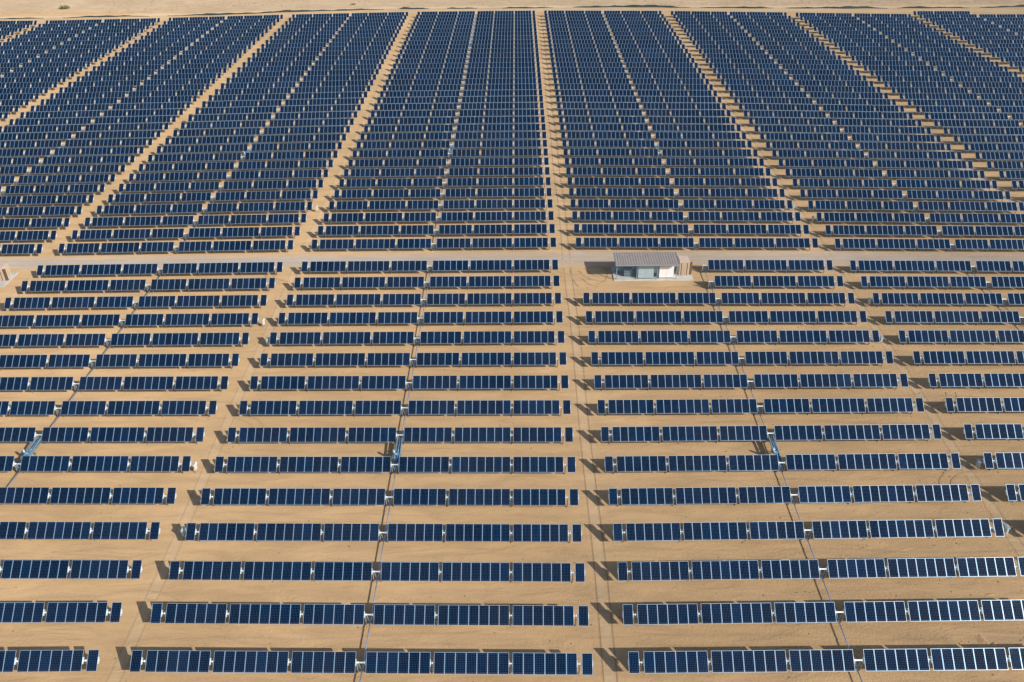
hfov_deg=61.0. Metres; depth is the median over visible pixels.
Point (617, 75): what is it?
solar tracker row
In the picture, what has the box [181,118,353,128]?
solar tracker row
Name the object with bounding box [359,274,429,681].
drive pipe
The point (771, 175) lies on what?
wheel rut
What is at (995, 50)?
solar tracker row
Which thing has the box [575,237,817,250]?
solar tracker row
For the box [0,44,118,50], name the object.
solar tracker row
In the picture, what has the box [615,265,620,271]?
switch cabinet
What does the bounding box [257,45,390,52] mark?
solar tracker row
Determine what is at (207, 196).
solar tracker row
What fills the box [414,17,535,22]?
solar tracker row
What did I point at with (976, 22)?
solar tracker row
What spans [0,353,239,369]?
solar tracker row
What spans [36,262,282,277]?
solar tracker row
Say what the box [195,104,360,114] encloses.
solar tracker row
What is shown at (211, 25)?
solar tracker row
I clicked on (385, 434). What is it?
solar tracker row
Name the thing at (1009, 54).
solar tracker row
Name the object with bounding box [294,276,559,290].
solar tracker row
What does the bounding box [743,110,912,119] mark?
solar tracker row
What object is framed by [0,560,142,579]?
solar tracker row
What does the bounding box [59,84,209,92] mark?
solar tracker row
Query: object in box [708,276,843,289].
solar tracker row
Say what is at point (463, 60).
solar tracker row
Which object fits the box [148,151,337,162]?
solar tracker row
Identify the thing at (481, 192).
solar tracker row
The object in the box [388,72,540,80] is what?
solar tracker row
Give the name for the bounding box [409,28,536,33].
solar tracker row
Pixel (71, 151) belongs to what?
solar tracker row
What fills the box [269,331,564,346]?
solar tracker row
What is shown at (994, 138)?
solar tracker row
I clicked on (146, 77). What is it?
solar tracker row
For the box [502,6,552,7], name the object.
windbreak fence
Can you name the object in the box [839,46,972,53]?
solar tracker row
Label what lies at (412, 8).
windbreak fence
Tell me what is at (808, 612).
solar tracker row
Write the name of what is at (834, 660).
solar tracker row
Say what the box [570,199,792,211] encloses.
solar tracker row
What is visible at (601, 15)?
solar tracker row
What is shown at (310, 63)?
solar tracker row
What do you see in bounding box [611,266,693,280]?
concrete slab
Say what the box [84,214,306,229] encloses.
solar tracker row
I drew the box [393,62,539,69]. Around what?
solar tracker row
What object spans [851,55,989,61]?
solar tracker row
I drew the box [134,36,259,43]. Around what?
solar tracker row
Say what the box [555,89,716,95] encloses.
solar tracker row
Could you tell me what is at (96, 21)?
solar tracker row
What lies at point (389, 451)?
tyre mark
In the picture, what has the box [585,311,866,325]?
solar tracker row
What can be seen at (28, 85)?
solar tracker row
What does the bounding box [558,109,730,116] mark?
solar tracker row
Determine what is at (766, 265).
solar tracker row
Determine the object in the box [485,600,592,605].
tyre mark
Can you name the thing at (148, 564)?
tyre mark
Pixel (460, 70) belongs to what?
solar tracker row
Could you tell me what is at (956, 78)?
solar tracker row
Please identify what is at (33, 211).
solar tracker row
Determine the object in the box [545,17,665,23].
solar tracker row
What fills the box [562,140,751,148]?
solar tracker row
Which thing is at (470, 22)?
solar tracker row
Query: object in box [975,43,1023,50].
solar tracker row
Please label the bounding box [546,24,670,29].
solar tracker row
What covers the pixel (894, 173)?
solar tracker row
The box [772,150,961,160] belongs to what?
solar tracker row
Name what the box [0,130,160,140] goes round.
solar tracker row
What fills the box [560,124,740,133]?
solar tracker row
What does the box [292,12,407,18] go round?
solar tracker row
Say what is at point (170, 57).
solar tracker row
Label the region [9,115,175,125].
solar tracker row
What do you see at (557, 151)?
wheel rut
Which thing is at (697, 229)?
solar tracker row
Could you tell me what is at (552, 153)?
wheel rut
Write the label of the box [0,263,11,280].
storage container
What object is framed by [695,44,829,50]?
solar tracker row
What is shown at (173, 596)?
tyre mark
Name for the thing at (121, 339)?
solar tracker row
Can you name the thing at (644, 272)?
inverter cabinet
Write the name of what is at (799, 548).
tyre mark
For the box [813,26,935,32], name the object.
solar tracker row
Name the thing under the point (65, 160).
solar tracker row
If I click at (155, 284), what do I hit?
solar tracker row
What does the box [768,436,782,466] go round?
drive actuator
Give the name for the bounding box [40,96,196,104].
solar tracker row
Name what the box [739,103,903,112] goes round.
solar tracker row
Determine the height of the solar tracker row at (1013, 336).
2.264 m
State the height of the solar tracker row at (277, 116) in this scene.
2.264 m
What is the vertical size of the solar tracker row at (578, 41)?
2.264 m
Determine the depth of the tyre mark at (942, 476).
106.39 m
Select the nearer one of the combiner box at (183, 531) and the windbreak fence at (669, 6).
the combiner box at (183, 531)
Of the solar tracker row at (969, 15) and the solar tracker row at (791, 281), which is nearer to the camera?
the solar tracker row at (791, 281)
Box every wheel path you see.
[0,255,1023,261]
[9,260,1023,265]
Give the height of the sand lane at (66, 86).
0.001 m
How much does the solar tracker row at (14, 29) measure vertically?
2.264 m
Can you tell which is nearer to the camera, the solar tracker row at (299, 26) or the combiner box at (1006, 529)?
the combiner box at (1006, 529)
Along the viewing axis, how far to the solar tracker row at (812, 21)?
311.03 m
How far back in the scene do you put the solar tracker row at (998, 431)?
110.47 m
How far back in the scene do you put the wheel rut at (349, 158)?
196.55 m
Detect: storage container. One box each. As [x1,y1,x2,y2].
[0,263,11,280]
[676,256,692,274]
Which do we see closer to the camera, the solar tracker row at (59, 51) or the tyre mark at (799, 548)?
the tyre mark at (799, 548)
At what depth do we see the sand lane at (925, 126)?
208.64 m
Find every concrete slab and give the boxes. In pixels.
[0,272,17,286]
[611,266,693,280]
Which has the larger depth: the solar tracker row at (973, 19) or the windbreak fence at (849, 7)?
the windbreak fence at (849, 7)
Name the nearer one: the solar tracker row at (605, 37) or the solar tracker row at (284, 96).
the solar tracker row at (284, 96)
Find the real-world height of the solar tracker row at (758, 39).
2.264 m
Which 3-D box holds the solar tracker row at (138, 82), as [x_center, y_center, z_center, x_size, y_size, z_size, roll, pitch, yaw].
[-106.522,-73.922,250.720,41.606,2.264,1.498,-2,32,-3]
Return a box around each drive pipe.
[8,275,160,486]
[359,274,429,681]
[434,91,462,249]
[634,94,695,248]
[705,272,862,681]
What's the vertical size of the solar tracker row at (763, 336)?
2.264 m
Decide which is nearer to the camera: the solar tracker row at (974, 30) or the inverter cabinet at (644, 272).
the inverter cabinet at (644, 272)
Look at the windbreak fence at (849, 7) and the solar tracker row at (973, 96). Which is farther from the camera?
the windbreak fence at (849, 7)
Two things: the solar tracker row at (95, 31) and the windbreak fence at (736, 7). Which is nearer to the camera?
the solar tracker row at (95, 31)
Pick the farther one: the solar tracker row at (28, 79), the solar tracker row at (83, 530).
the solar tracker row at (28, 79)
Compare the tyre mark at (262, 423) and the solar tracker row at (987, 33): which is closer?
the tyre mark at (262, 423)
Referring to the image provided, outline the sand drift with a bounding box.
[0,4,1023,18]
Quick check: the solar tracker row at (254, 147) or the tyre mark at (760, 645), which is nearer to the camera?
the tyre mark at (760, 645)
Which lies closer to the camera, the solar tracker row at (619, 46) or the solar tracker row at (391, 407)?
the solar tracker row at (391, 407)
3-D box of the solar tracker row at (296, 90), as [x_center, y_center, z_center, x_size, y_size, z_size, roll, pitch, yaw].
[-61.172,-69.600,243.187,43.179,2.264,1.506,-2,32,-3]
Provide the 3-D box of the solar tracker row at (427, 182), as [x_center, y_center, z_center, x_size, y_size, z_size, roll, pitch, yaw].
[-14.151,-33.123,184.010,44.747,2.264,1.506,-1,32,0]
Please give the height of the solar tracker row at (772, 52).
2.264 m
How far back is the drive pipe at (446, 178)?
185.52 m
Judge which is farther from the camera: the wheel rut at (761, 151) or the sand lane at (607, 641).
the wheel rut at (761, 151)
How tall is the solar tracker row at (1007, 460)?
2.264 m
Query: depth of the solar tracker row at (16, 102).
234.74 m
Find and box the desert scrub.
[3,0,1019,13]
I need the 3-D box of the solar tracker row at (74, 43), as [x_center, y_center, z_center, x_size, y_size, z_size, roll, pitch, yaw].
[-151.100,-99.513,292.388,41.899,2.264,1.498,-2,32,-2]
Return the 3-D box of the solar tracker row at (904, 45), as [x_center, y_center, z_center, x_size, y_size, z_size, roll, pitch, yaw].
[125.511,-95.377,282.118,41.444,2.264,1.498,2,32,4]
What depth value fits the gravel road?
157.48 m
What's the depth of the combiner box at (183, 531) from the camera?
97.25 m
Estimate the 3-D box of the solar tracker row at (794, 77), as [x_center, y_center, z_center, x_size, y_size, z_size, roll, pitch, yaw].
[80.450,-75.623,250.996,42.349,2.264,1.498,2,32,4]
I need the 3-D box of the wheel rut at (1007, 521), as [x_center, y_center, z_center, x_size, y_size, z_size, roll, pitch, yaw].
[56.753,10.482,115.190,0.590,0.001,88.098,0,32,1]
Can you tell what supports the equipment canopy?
on the concrete slab at (622, 277)
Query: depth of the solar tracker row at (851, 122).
216.01 m
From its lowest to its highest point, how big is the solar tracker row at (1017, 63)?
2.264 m
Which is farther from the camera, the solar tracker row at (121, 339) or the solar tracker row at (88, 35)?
the solar tracker row at (88, 35)
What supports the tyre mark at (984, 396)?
on the ground
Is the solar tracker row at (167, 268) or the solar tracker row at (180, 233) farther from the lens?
the solar tracker row at (180, 233)
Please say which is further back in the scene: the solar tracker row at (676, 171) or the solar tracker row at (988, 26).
the solar tracker row at (988, 26)
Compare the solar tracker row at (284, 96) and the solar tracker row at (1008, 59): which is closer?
the solar tracker row at (284, 96)
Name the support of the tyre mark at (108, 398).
on the ground
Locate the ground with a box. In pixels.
[0,0,1023,681]
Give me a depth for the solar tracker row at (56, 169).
191.79 m
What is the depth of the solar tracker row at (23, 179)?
186.92 m
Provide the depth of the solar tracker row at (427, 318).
135.74 m
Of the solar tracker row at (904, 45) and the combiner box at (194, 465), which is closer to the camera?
the combiner box at (194, 465)
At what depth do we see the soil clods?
102.28 m
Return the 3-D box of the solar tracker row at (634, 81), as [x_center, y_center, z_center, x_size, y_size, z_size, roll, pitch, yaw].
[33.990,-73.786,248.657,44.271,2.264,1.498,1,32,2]
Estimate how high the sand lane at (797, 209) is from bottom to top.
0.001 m
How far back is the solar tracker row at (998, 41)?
285.00 m
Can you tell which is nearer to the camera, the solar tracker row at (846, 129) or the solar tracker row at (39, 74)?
the solar tracker row at (846, 129)
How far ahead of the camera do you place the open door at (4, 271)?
149.79 m
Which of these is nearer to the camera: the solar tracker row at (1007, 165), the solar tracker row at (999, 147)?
the solar tracker row at (1007, 165)
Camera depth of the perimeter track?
337.07 m
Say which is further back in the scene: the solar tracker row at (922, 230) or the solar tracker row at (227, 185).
the solar tracker row at (227, 185)
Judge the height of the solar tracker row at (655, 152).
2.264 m
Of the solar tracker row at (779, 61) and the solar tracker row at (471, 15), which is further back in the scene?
the solar tracker row at (471, 15)
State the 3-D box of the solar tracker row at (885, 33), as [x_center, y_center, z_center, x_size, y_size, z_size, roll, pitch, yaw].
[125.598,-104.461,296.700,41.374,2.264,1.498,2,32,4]
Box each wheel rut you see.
[0,272,33,306]
[51,37,269,254]
[58,22,288,254]
[106,270,291,681]
[119,270,299,681]
[300,17,411,251]
[307,20,413,250]
[538,22,562,259]
[541,16,570,259]
[563,268,604,681]
[571,268,618,681]
[666,20,827,259]
[667,17,834,259]
[791,18,1017,201]
[833,269,1020,556]
[839,268,1023,545]
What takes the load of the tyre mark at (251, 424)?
on the ground
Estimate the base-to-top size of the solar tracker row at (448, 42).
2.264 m
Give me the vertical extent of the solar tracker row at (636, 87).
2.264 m
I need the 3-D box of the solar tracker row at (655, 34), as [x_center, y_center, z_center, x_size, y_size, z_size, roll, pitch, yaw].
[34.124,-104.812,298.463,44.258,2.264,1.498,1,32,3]
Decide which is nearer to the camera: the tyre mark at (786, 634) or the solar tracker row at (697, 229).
the tyre mark at (786, 634)
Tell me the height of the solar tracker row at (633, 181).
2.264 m
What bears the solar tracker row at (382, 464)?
on the ground
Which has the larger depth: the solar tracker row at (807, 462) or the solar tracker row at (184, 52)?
the solar tracker row at (184, 52)
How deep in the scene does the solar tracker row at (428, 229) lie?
163.51 m
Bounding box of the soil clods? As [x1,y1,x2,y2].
[13,271,1021,681]
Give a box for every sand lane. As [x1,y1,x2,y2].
[0,272,43,314]
[2,25,161,132]
[48,20,288,254]
[101,270,301,681]
[298,17,415,251]
[536,16,571,249]
[560,268,624,681]
[666,17,829,249]
[791,18,1023,213]
[830,268,1023,561]
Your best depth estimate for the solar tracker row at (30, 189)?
182.05 m
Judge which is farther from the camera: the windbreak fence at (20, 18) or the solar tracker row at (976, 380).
the windbreak fence at (20, 18)
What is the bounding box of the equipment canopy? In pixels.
[613,252,679,278]
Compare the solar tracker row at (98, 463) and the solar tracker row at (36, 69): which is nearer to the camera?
the solar tracker row at (98, 463)
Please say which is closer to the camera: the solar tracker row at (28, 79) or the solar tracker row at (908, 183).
the solar tracker row at (908, 183)
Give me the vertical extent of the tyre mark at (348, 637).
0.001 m
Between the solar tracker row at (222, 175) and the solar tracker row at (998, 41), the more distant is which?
the solar tracker row at (998, 41)
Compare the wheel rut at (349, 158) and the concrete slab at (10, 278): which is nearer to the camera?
the concrete slab at (10, 278)
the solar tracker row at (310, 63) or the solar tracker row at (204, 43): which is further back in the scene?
the solar tracker row at (204, 43)
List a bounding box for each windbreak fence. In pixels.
[3,17,35,18]
[63,15,148,17]
[176,8,383,15]
[399,7,428,8]
[447,7,474,8]
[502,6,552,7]
[577,4,689,7]
[701,6,767,7]
[790,5,887,8]
[901,5,964,7]
[980,4,1023,7]
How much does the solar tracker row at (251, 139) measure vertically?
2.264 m
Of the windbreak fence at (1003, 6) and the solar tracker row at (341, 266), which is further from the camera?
the windbreak fence at (1003, 6)
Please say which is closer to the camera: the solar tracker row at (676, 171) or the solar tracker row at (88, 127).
the solar tracker row at (676, 171)
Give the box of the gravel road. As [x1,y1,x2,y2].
[0,249,1023,271]
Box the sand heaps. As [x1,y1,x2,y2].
[900,548,1023,651]
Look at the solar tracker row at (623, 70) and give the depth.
258.42 m
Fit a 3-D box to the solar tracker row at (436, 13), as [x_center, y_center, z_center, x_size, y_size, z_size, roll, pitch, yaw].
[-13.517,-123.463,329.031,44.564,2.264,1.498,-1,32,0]
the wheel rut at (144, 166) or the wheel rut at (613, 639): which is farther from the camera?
the wheel rut at (144, 166)
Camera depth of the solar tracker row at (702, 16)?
319.92 m
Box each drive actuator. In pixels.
[17,437,40,467]
[392,437,402,468]
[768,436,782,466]
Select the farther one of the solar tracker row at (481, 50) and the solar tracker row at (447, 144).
the solar tracker row at (481, 50)
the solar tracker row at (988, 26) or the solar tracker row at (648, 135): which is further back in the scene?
the solar tracker row at (988, 26)
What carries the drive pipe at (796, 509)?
attached to the solar tracker row at (726, 298)
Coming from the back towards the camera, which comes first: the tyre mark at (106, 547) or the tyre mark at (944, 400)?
the tyre mark at (944, 400)
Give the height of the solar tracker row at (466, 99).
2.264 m
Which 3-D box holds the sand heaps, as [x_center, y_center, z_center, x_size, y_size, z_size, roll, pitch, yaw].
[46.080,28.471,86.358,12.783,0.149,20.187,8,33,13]
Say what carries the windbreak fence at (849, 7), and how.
on the ground
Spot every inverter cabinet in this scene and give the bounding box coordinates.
[636,266,653,278]
[658,266,674,277]
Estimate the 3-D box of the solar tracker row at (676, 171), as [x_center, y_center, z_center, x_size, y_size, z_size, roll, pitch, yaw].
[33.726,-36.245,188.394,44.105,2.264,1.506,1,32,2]
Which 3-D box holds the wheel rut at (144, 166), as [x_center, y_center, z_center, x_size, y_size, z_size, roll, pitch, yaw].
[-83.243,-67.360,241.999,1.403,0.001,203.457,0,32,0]
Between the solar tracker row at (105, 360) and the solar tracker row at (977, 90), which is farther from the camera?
the solar tracker row at (977, 90)
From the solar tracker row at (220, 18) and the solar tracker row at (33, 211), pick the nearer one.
the solar tracker row at (33, 211)
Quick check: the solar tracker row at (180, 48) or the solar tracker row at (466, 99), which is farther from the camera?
the solar tracker row at (180, 48)
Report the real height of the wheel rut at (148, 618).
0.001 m
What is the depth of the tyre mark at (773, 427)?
114.02 m
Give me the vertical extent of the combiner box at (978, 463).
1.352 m
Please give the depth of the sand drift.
342.96 m
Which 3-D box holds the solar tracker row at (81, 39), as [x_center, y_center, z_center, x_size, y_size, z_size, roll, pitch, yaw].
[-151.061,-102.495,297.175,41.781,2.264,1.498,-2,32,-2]
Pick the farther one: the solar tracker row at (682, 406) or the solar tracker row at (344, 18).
the solar tracker row at (344, 18)
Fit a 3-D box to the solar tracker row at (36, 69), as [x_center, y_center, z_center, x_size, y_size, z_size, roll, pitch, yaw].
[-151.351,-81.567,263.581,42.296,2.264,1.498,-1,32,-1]
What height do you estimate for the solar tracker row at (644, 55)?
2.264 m
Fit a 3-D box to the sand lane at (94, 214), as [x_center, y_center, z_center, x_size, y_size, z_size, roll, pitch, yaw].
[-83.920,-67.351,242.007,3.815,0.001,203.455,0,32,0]
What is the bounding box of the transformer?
[623,266,631,275]
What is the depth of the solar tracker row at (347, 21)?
317.43 m
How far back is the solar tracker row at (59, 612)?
86.81 m
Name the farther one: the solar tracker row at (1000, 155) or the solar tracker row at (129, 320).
the solar tracker row at (1000, 155)
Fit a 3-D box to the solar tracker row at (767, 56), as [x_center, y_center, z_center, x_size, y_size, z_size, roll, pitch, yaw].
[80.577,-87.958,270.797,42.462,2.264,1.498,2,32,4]
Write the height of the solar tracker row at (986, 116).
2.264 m
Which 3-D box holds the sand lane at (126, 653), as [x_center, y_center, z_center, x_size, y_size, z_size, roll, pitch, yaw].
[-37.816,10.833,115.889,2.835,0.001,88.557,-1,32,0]
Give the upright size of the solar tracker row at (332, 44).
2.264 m
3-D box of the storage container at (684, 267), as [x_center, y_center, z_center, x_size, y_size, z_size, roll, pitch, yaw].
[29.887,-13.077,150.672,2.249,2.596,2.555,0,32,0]
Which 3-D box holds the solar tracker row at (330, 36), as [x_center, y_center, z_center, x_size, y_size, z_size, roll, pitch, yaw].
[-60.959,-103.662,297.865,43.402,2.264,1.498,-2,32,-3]
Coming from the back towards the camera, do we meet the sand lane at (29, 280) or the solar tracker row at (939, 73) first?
the solar tracker row at (939, 73)
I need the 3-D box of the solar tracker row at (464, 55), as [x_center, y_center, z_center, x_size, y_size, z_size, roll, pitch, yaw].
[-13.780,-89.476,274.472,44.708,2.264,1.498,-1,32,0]
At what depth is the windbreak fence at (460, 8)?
343.87 m
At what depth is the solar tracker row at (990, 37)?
289.73 m
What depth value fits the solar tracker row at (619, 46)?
283.34 m
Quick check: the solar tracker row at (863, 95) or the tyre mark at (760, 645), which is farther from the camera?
the solar tracker row at (863, 95)
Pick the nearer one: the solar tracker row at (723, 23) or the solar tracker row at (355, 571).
the solar tracker row at (355, 571)
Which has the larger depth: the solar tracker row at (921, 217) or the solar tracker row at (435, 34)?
the solar tracker row at (435, 34)
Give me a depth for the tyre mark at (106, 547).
96.40 m
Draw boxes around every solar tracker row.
[0,21,36,26]
[0,24,29,30]
[0,27,21,33]
[0,31,13,36]
[0,40,124,46]
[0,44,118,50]
[0,48,111,55]
[0,52,104,59]
[0,57,97,64]
[0,62,90,69]
[0,66,82,73]
[0,71,74,78]
[0,76,65,84]
[0,82,57,89]
[0,87,48,95]
[0,93,38,100]
[0,99,28,106]
[0,106,18,113]
[0,112,8,119]
[0,123,168,132]
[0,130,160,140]
[0,138,152,147]
[0,146,143,156]
[0,155,134,165]
[0,164,125,175]
[0,174,115,184]
[0,184,104,195]
[0,195,93,205]
[0,206,81,218]
[0,218,69,229]
[0,230,56,242]
[0,244,42,256]
[0,313,258,329]
[0,332,248,348]
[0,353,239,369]
[0,376,228,392]
[0,400,216,417]
[0,427,204,443]
[0,456,190,473]
[0,487,176,505]
[0,522,160,540]
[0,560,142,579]
[0,602,122,622]
[0,650,99,671]
[4,295,266,311]
[7,36,131,42]
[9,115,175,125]
[15,32,137,38]
[20,109,183,118]
[21,278,275,294]
[23,28,143,34]
[30,102,190,111]
[31,25,148,31]
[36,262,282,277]
[38,21,154,27]
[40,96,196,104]
[45,18,159,23]
[50,90,203,98]
[58,240,293,255]
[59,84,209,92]
[68,78,215,86]
[72,226,299,241]
[76,73,220,81]
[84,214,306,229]
[85,68,226,75]
[92,62,231,70]
[96,202,312,215]
[100,58,236,65]
[107,53,241,60]
[108,190,317,204]
[114,49,246,56]
[118,179,322,193]
[121,44,250,52]
[128,40,255,47]
[129,169,328,182]
[130,650,592,674]
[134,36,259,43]
[138,160,332,172]
[140,32,263,39]
[146,28,267,35]
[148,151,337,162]
[150,603,588,626]
[152,25,271,31]
[157,142,341,153]
[158,21,275,28]
[163,18,279,24]
[165,134,345,145]
[169,15,282,21]
[169,561,584,582]
[173,126,349,136]
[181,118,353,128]
[185,523,581,542]
[188,111,357,121]
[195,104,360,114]
[200,488,578,506]
[202,98,364,107]
[208,91,367,100]
[214,456,575,473]
[215,85,370,94]
[221,80,373,88]
[226,74,376,82]
[227,427,572,444]
[232,69,378,76]
[237,64,381,72]
[239,400,570,416]
[242,59,383,66]
[247,54,386,61]
[250,375,568,391]
[252,50,388,56]
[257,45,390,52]
[260,352,566,368]
[261,41,392,48]
[265,37,395,44]
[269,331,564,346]
[270,33,397,39]
[274,29,398,35]
[278,25,400,31]
[278,311,562,326]
[281,22,402,28]
[285,18,404,25]
[286,293,560,307]
[289,15,406,21]
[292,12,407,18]
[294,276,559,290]
[301,260,557,273]
[311,237,555,251]
[318,224,554,237]
[323,211,553,224]
[329,199,552,212]
[334,188,551,200]
[339,177,550,188]
[344,167,549,178]
[348,157,548,168]
[352,148,547,158]
[356,140,546,149]
[360,131,546,141]
[364,124,545,133]
[367,116,544,124]
[371,109,543,118]
[374,102,543,111]
[377,96,542,104]
[380,89,542,96]
[383,84,541,91]
[385,78,540,85]
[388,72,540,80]
[390,67,540,74]
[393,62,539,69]
[395,57,539,63]
[397,52,538,58]
[399,48,538,54]
[402,44,537,49]
[404,39,537,47]
[405,35,536,41]
[407,31,536,37]
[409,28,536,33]
[411,24,535,31]
[413,20,535,25]
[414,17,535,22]
[416,14,534,20]
[417,10,534,15]
[544,10,661,16]
[545,14,663,17]
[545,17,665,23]
[545,20,668,24]
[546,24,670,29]
[546,28,673,32]
[547,31,676,37]
[548,35,678,40]
[548,39,681,44]
[549,44,684,48]
[549,48,687,54]
[550,52,690,59]
[551,57,694,64]
[551,62,697,69]
[552,67,701,74]
[553,72,704,78]
[554,78,708,83]
[554,84,712,92]
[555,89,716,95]
[556,96,721,104]
[557,102,725,111]
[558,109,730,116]
[559,116,735,123]
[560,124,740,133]
[561,131,745,141]
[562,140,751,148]
[563,148,757,157]
[564,157,763,167]
[566,167,770,177]
[567,177,777,188]
[569,188,784,199]
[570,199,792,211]
[572,211,800,223]
[574,224,808,236]
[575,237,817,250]
[583,293,854,306]
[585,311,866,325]
[588,330,879,345]
[591,351,893,367]
[594,373,908,390]
[597,398,924,415]
[600,424,941,443]
[604,453,960,473]
[608,484,981,506]
[613,519,1004,542]
[617,557,1023,581]
[622,600,1023,624]
[628,648,1023,673]
[671,11,786,16]
[673,14,790,19]
[676,17,794,22]
[678,21,799,26]
[681,24,803,30]
[683,28,808,34]
[686,32,813,37]
[689,36,818,42]
[692,40,823,46]
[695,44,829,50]
[699,49,834,55]
[701,260,832,272]
[702,53,840,59]
[705,58,846,64]
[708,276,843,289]
[709,63,852,70]
[713,68,859,75]
[717,73,865,81]
[721,79,872,86]
[725,85,880,92]
[729,91,887,98]
[734,97,895,104]
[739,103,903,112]
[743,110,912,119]
[749,117,921,126]
[754,125,930,134]
[760,133,940,142]
[766,141,950,150]
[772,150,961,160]
[778,159,972,169]
[785,168,984,179]
[792,178,997,190]
[796,13,910,18]
[800,16,916,22]
[800,189,1010,201]
[804,19,922,24]
[808,200,1023,213]
[809,23,929,29]
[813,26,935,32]
[816,212,1023,225]
[818,30,942,36]
[823,34,949,40]
[825,225,1023,238]
[828,38,957,44]
[834,42,964,47]
[834,238,1023,251]
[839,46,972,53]
[845,51,981,57]
[849,260,1023,273]
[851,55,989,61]
[857,60,998,67]
[860,276,1023,289]
[863,65,1007,72]
[870,70,1017,77]
[872,293,1023,306]
[877,76,1023,82]
[884,81,1023,89]
[885,311,1023,325]
[891,87,1023,95]
[898,330,1023,344]
[899,93,1023,101]
[907,99,1023,107]
[912,351,1023,366]
[913,11,972,14]
[915,106,1023,113]
[919,14,1023,20]
[924,113,1023,120]
[925,17,1023,21]
[928,373,1023,389]
[932,21,1023,27]
[933,120,1023,128]
[938,24,1023,29]
[943,127,1023,135]
[945,28,1023,32]
[945,397,1023,413]
[952,31,1023,36]
[953,135,1023,143]
[959,35,1023,41]
[963,143,1023,153]
[963,424,1023,440]
[967,39,1023,46]
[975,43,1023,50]
[975,152,1023,161]
[983,48,1023,52]
[983,453,1023,470]
[986,161,1023,171]
[991,52,1023,58]
[998,170,1023,181]
[1000,57,1023,64]
[1005,484,1023,502]
[1009,61,1023,67]
[1011,180,1023,191]
[1018,66,1023,73]
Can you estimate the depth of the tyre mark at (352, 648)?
84.92 m
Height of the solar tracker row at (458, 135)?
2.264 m
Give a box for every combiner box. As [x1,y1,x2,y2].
[180,526,185,538]
[192,462,197,472]
[975,458,981,469]
[1004,524,1009,535]
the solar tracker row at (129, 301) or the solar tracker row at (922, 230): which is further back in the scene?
the solar tracker row at (922, 230)
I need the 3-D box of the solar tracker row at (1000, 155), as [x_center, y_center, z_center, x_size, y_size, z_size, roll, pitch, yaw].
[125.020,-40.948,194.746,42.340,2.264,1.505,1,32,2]
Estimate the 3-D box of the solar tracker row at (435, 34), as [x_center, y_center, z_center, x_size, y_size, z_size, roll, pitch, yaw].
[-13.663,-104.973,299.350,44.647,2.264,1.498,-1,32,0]
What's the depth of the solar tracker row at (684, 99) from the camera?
233.33 m
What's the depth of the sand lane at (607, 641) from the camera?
101.48 m
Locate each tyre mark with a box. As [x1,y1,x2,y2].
[0,397,217,399]
[52,544,154,552]
[69,552,150,561]
[129,553,171,567]
[142,559,168,568]
[147,599,166,605]
[151,590,185,602]
[160,632,524,640]
[166,643,524,650]
[210,519,415,524]
[213,511,418,516]
[235,418,253,426]
[246,415,264,431]
[256,449,537,453]
[300,372,555,375]
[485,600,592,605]
[548,270,593,277]
[589,266,608,283]
[614,546,998,552]
[615,555,956,561]
[636,631,952,641]
[637,642,930,651]
[638,477,837,481]
[640,484,832,488]
[642,419,931,423]
[644,425,932,429]
[930,392,948,405]
[934,392,958,409]
[939,465,976,483]
[943,394,1023,397]
[951,471,978,483]
[977,451,1023,454]
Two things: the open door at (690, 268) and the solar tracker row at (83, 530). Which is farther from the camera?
the open door at (690, 268)
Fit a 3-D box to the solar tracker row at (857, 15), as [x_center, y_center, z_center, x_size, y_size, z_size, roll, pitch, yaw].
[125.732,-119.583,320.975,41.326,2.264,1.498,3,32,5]
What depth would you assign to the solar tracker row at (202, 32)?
304.50 m
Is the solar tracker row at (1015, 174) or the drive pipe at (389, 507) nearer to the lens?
the drive pipe at (389, 507)
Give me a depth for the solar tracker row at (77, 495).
101.43 m
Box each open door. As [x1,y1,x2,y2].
[2,269,8,279]
[689,262,692,274]
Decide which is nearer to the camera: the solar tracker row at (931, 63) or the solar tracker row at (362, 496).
the solar tracker row at (362, 496)
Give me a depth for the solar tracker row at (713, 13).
324.82 m
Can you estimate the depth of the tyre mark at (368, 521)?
99.75 m
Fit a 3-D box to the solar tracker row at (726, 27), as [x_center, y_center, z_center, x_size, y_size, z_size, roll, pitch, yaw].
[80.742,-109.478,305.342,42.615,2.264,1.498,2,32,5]
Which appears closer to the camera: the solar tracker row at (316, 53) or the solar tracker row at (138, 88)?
the solar tracker row at (138, 88)
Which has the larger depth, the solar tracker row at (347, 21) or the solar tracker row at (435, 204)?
the solar tracker row at (347, 21)
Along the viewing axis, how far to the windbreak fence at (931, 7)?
338.43 m
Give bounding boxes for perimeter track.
[16,9,1023,22]
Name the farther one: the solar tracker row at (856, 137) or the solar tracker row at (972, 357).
the solar tracker row at (856, 137)
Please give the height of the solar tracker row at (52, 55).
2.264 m
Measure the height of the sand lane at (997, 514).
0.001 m
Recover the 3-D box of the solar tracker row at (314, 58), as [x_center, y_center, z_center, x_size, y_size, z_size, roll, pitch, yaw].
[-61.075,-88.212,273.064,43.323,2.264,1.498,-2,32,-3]
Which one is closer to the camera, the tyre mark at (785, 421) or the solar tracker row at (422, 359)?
the tyre mark at (785, 421)
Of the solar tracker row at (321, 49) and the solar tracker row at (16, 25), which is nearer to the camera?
the solar tracker row at (321, 49)
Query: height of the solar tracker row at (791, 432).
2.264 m

